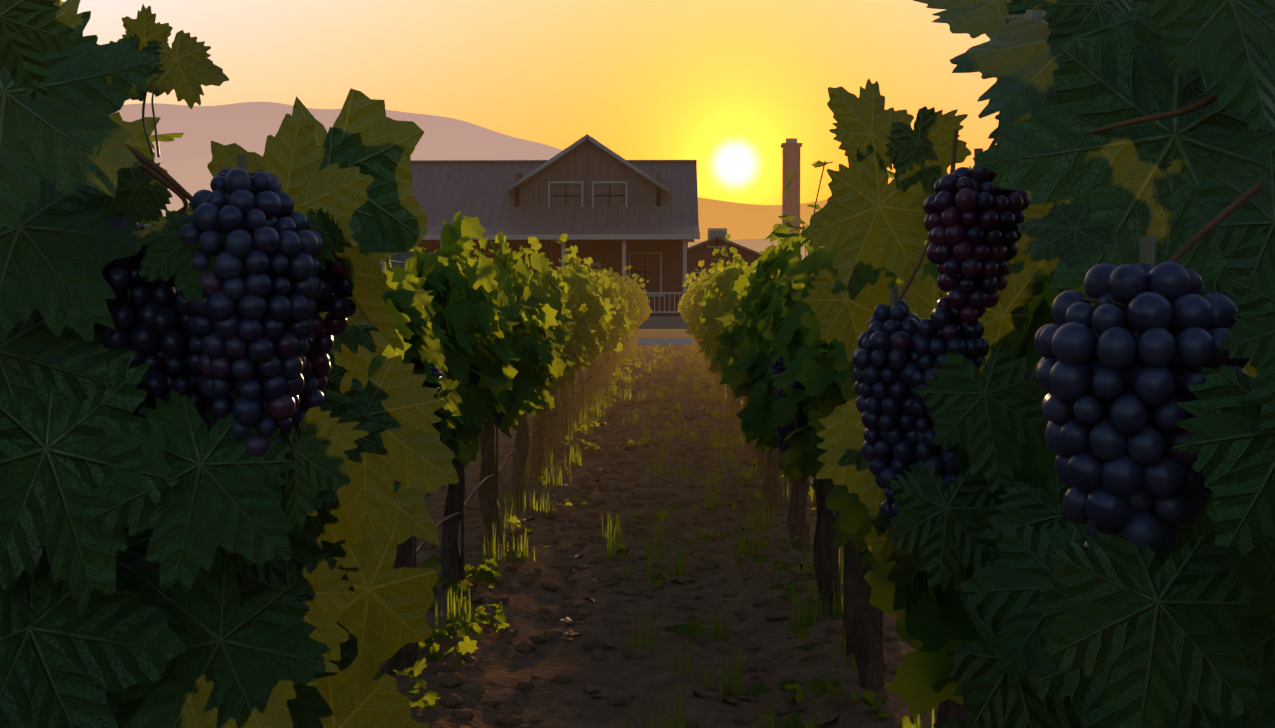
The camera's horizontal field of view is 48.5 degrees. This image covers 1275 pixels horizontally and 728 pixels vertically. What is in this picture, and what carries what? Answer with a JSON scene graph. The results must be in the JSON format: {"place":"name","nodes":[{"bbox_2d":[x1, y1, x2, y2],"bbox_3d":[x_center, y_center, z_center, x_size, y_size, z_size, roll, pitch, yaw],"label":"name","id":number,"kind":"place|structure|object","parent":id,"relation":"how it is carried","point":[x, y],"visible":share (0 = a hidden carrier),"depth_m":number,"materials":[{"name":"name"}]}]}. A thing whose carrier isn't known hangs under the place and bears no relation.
{"place":"outdoors","nodes":[
{"label":"outdoors","id":0,"kind":"place"},
{"bbox_2d":[160,151,263,216],"bbox_3d":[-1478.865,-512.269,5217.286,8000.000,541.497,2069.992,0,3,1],"label":"mountain","id":1,"kind":"structure","parent":0,"point":[192,177],"depth_m":4961.29,"materials":[{"name":"purple"}]},
{"bbox_2d":[115,102,562,163],"bbox_3d":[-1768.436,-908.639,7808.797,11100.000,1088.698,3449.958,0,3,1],"label":"mountain","id":2,"kind":"structure","parent":0,"point":[249,126],"depth_m":7590.80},
{"bbox_2d":[61,0,998,204],"label":"sky","id":3,"kind":"structure","parent":0,"point":[721,85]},
{"bbox_2d":[391,240,687,315],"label":"house wall","id":4,"kind":"structure","parent":0,"point":[607,254],"depth_m":60.01,"materials":[{"name":"brown wood"}]},
{"bbox_2d":[380,135,699,312],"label":"house trim","id":5,"kind":"structure","parent":4,"relation":"attached to","point":[624,238],"depth_m":57.44,"materials":[{"name":"white wood"}]},
{"bbox_2d":[411,134,699,241],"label":"roof","id":6,"kind":"structure","parent":4,"relation":"on","point":[446,190],"depth_m":61.18,"materials":[{"name":"grey metal"}]},
{"bbox_2d":[515,140,660,206],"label":"dormer","id":7,"kind":"object","parent":6,"relation":"on","point":[587,162],"visible":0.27,"depth_m":61.05,"materials":[{"name":"brown wood"}]},
{"bbox_2d":[385,238,809,268],"bbox_3d":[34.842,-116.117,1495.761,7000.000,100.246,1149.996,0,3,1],"label":"distant hill","id":8,"kind":"structure","parent":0,"point":[759,245],"depth_m":1396.72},
{"bbox_2d":[0,0,1274,727],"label":"grape leaves","id":9,"kind":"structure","parent":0,"point":[172,562],"depth_m":0.96,"materials":[{"name":"green plant"}]},
{"bbox_2d":[125,92,1263,718],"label":"canes","id":10,"kind":"object","parent":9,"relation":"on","point":[177,188],"visible":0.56,"depth_m":0.74,"materials":[{"name":"brown plant"}]},
{"bbox_2d":[94,164,1250,553],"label":"grapes","id":11,"kind":"object","parent":10,"relation":"attached to","point":[1112,378],"visible":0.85,"depth_m":0.96,"materials":[{"name":"purple food"}]},
{"bbox_2d":[374,329,938,727],"bbox_3d":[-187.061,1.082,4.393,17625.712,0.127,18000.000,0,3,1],"label":"ground","id":12,"kind":"structure","parent":0,"point":[498,669],"depth_m":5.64,"materials":[{"name":"soil"}]},
{"bbox_2d":[60,0,653,674],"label":"vine row","id":13,"kind":"object","parent":12,"relation":"on","point":[522,332],"depth_m":5.99,"materials":[{"name":"green plant"}]},
{"bbox_2d":[411,349,575,433],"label":"grapes","id":14,"kind":"object","parent":13,"relation":"attached to","point":[474,378],"visible":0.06,"depth_m":5.25,"materials":[{"name":"food"}]},
{"bbox_2d":[422,226,578,367],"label":"vine row canes","id":15,"kind":"object","parent":13,"relation":"attached to","point":[538,252],"visible":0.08,"depth_m":7.45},
{"bbox_2d":[392,251,636,660],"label":"vineyard posts","id":16,"kind":"object","parent":12,"relation":"in","point":[401,257],"visible":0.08,"depth_m":7.17,"materials":[{"name":"brown wood"}]},
{"bbox_2d":[400,339,627,567],"bbox_3d":[-0.481,0.053,17.532,0.016,0.054,39.001,0,3,1],"label":"vine row drip line","id":17,"kind":"object","parent":16,"relation":"attached to","point":[447,518],"visible":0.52,"depth_m":6.71,"materials":[{"name":"black plastic"}]},
{"bbox_2d":[374,379,903,723],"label":"stones","id":18,"kind":"object","parent":12,"relation":"on","point":[651,662],"visible":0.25,"depth_m":5.99,"materials":[{"name":"brown stone"}]},
{"bbox_2d":[375,341,933,727],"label":"weeds","id":19,"kind":"object","parent":12,"relation":"on","point":[462,623],"visible":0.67,"depth_m":6.28,"materials":[{"name":"green plant"}]},
{"bbox_2d":[639,316,688,328],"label":"farmhouse deck","id":20,"kind":"structure","parent":12,"relation":"on","point":[664,322],"depth_m":57.37,"materials":[{"name":"grey"}]},
{"bbox_2d":[677,160,1093,727],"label":"vine row","id":21,"kind":"object","parent":12,"relation":"on","point":[757,321],"depth_m":4.02,"materials":[{"name":"green plant"}]},
{"bbox_2d":[696,325,807,454],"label":"vine grapes","id":22,"kind":"object","parent":21,"relation":"attached to","point":[777,367],"visible":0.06,"depth_m":4.33,"materials":[{"name":"purple food"}]},
{"bbox_2d":[713,161,825,308],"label":"vine row canes","id":23,"kind":"object","parent":21,"relation":"attached to","point":[797,231],"visible":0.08,"depth_m":6.96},
{"bbox_2d":[719,373,883,655],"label":"vineyard posts","id":24,"kind":"object","parent":21,"relation":"attached to","point":[851,564],"depth_m":4.84,"materials":[{"name":"brown wood"}]},
{"bbox_2d":[622,339,692,343],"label":"farm track","id":25,"kind":"structure","parent":0,"point":[662,341],"depth_m":41.16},
{"bbox_2d":[694,228,727,284],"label":"barn trim","id":26,"kind":"structure","parent":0,"point":[717,246],"depth_m":79.60,"materials":[{"name":"wood"}]},
{"bbox_2d":[709,230,724,238],"bbox_3d":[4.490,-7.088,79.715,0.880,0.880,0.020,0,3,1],"label":"cupola","id":27,"kind":"object","parent":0,"point":[714,232],"visible":0.5,"depth_m":79.69,"materials":[{"name":"grey wood"}]},
{"bbox_2d":[688,239,760,287],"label":"barn wall","id":28,"kind":"structure","parent":0,"point":[697,254],"depth_m":79.72,"materials":[{"name":"red wood"}]},
{"bbox_2d":[688,236,761,255],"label":"barn roof","id":29,"kind":"structure","parent":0,"point":[730,242],"depth_m":79.26,"materials":[{"name":"grey metal"}]},
{"bbox_2d":[694,197,826,240],"bbox_3d":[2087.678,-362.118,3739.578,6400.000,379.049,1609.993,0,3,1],"label":"hills","id":30,"kind":"structure","parent":0,"point":[744,221],"depth_m":3457.55,"materials":[{"name":"orange"}]},
{"bbox_2d":[781,138,801,233],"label":"chimney","id":31,"kind":"object","parent":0,"point":[790,147],"visible":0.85,"depth_m":80.96,"materials":[{"name":"brown brick"}]},
{"bbox_2d":[807,478,837,519],"bbox_3d":[1.069,0.055,17.496,0.016,0.054,39.001,0,3,1],"label":"vine row drip line","id":32,"kind":"object","parent":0,"point":[811,483],"depth_m":6.63,"materials":[{"name":"black plastic"}]}
]}

